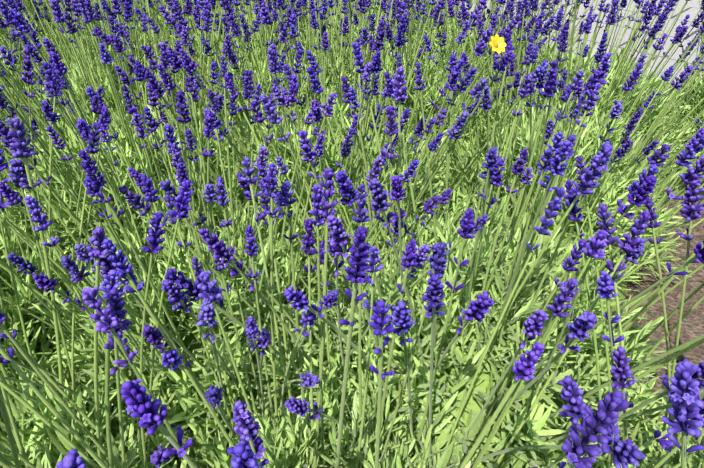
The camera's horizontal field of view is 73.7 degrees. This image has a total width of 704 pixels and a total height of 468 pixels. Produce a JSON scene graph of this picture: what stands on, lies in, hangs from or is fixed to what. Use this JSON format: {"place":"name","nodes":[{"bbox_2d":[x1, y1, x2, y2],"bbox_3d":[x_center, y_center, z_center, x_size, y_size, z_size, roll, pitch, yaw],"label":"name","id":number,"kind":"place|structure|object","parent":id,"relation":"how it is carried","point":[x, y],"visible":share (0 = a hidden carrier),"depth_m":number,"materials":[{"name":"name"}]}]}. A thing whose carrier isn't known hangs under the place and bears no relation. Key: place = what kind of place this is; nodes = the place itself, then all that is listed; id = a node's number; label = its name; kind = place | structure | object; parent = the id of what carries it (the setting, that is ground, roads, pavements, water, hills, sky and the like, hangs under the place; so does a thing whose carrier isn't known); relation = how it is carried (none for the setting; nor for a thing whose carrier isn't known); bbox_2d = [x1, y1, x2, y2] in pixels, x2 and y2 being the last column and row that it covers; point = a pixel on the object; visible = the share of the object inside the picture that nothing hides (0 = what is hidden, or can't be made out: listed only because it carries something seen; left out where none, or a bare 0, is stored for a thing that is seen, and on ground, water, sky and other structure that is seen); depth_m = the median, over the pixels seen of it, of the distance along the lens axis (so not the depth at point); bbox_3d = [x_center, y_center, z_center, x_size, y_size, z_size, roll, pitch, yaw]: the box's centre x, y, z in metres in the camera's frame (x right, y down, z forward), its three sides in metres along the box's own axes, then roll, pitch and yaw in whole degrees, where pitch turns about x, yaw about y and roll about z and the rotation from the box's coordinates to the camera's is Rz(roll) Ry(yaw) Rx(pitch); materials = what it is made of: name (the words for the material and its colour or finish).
{"place":"outdoors","nodes":[
{"label":"outdoors","id":0,"kind":"place"},
{"bbox_2d":[597,190,703,464],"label":"soil","id":1,"kind":"structure","parent":0,"point":[692,324],"depth_m":1.16,"materials":[{"name":"brown soil"}]},
{"bbox_2d":[0,0,47,67],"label":"lavender","id":2,"kind":"object","parent":1,"relation":"on","point":[6,28],"visible":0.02,"depth_m":1.82,"materials":[{"name":"green plant"}]},
{"bbox_2d":[0,15,53,244],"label":"lavender","id":3,"kind":"object","parent":1,"relation":"on","point":[34,36],"visible":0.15,"depth_m":1.10,"materials":[{"name":"green plant"}]},
{"bbox_2d":[0,0,73,130],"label":"lavender","id":4,"kind":"object","parent":1,"relation":"on","point":[17,41],"visible":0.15,"depth_m":1.43,"materials":[{"name":"green plant"}]},
{"bbox_2d":[0,48,109,429],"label":"lavender","id":5,"kind":"object","parent":1,"relation":"on","point":[35,329],"visible":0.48,"depth_m":0.77,"materials":[{"name":"green plant"}]},
{"bbox_2d":[0,0,153,37],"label":"lavender","id":6,"kind":"object","parent":1,"relation":"on","point":[49,14],"visible":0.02,"depth_m":2.07,"materials":[{"name":"green plant"}]},
{"bbox_2d":[0,0,169,75],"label":"lavender","id":7,"kind":"object","parent":1,"relation":"on","point":[141,39],"visible":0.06,"depth_m":1.72,"materials":[{"name":"green plant"}]},
{"bbox_2d":[0,0,218,158],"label":"lavender","id":8,"kind":"object","parent":1,"relation":"on","point":[99,75],"visible":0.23,"depth_m":1.30,"materials":[{"name":"green plant"}]},
{"bbox_2d":[0,117,228,467],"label":"lavender","id":9,"kind":"object","parent":1,"relation":"on","point":[31,437],"visible":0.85,"depth_m":0.56,"materials":[{"name":"green plant"}]},
{"bbox_2d":[133,0,177,17],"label":"lavender","id":10,"kind":"object","parent":1,"relation":"on","point":[152,2],"visible":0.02,"depth_m":2.29,"materials":[{"name":"green plant"}]},
{"bbox_2d":[0,0,326,294],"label":"lavender","id":11,"kind":"object","parent":1,"relation":"on","point":[65,182],"visible":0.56,"depth_m":0.97,"materials":[{"name":"green plant"}]},
{"bbox_2d":[135,0,268,55],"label":"lavender","id":12,"kind":"object","parent":1,"relation":"on","point":[162,21],"visible":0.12,"depth_m":2.01,"materials":[{"name":"green plant"}]},
{"bbox_2d":[119,0,308,101],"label":"lavender","id":13,"kind":"object","parent":1,"relation":"on","point":[196,36],"visible":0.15,"depth_m":1.72,"materials":[{"name":"green plant"}]},
{"bbox_2d":[0,46,487,467],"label":"lavender","id":14,"kind":"object","parent":1,"relation":"on","point":[172,384],"visible":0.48,"depth_m":0.70,"materials":[{"name":"green plant"}]},
{"bbox_2d":[103,0,454,146],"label":"lavender","id":15,"kind":"object","parent":1,"relation":"on","point":[268,75],"visible":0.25,"depth_m":1.26,"materials":[{"name":"green plant"}]},
{"bbox_2d":[241,0,367,45],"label":"lavender","id":16,"kind":"object","parent":1,"relation":"on","point":[278,28],"visible":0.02,"depth_m":2.06,"materials":[{"name":"green plant"}]},
{"bbox_2d":[93,0,548,291],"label":"lavender","id":17,"kind":"object","parent":1,"relation":"on","point":[420,185],"visible":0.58,"depth_m":0.96,"materials":[{"name":"green plant"}]},
{"bbox_2d":[403,34,506,107],"bbox_3d":[0.162,-0.271,0.870,0.032,0.041,0.366,-4,-4,-18],"label":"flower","id":18,"kind":"object","parent":17,"relation":"on","point":[497,44],"visible":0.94,"depth_m":0.70,"materials":[{"name":"yellow plant"}]},
{"bbox_2d":[252,0,433,82],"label":"lavender","id":19,"kind":"object","parent":1,"relation":"on","point":[303,39],"visible":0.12,"depth_m":1.73,"materials":[{"name":"green plant"}]},
{"bbox_2d":[0,157,703,467],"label":"lavender","id":20,"kind":"object","parent":1,"relation":"on","point":[340,447],"visible":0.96,"depth_m":0.48,"materials":[{"name":"green plant"}]},
{"bbox_2d":[346,0,473,46],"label":"lavender","id":21,"kind":"object","parent":1,"relation":"on","point":[372,10],"visible":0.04,"depth_m":2.05,"materials":[{"name":"green plant"}]},
{"bbox_2d":[119,37,703,467],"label":"lavender","id":22,"kind":"object","parent":1,"relation":"on","point":[489,275],"visible":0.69,"depth_m":0.66,"materials":[{"name":"green plant"}]},
{"bbox_2d":[302,0,600,194],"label":"lavender","id":23,"kind":"object","parent":1,"relation":"on","point":[434,89],"visible":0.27,"depth_m":1.31,"materials":[{"name":"green plant"}]},
{"bbox_2d":[378,0,611,89],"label":"lavender","id":24,"kind":"object","parent":1,"relation":"on","point":[452,41],"visible":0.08,"depth_m":1.67,"materials":[{"name":"green plant"}]},
{"bbox_2d":[423,0,703,309],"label":"lavender","id":25,"kind":"object","parent":1,"relation":"on","point":[625,173],"visible":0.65,"depth_m":1.04,"materials":[{"name":"green plant"}]},
{"bbox_2d":[447,0,703,95],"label":"paving","id":26,"kind":"structure","parent":1,"relation":"on","point":[692,8],"depth_m":2.74,"materials":[{"name":"grey concrete"}]},
{"bbox_2d":[477,0,703,192],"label":"lavender","id":27,"kind":"object","parent":1,"relation":"on","point":[655,82],"visible":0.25,"depth_m":1.31,"materials":[{"name":"green plant"}]},
{"bbox_2d":[528,156,703,467],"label":"lavender","id":28,"kind":"object","parent":1,"relation":"on","point":[684,388],"visible":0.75,"depth_m":0.46,"materials":[{"name":"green plant"}]},
{"bbox_2d":[656,0,703,204],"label":"lavender","id":29,"kind":"object","parent":1,"relation":"on","point":[696,99],"visible":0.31,"depth_m":1.47,"materials":[{"name":"green plant"}]}
]}

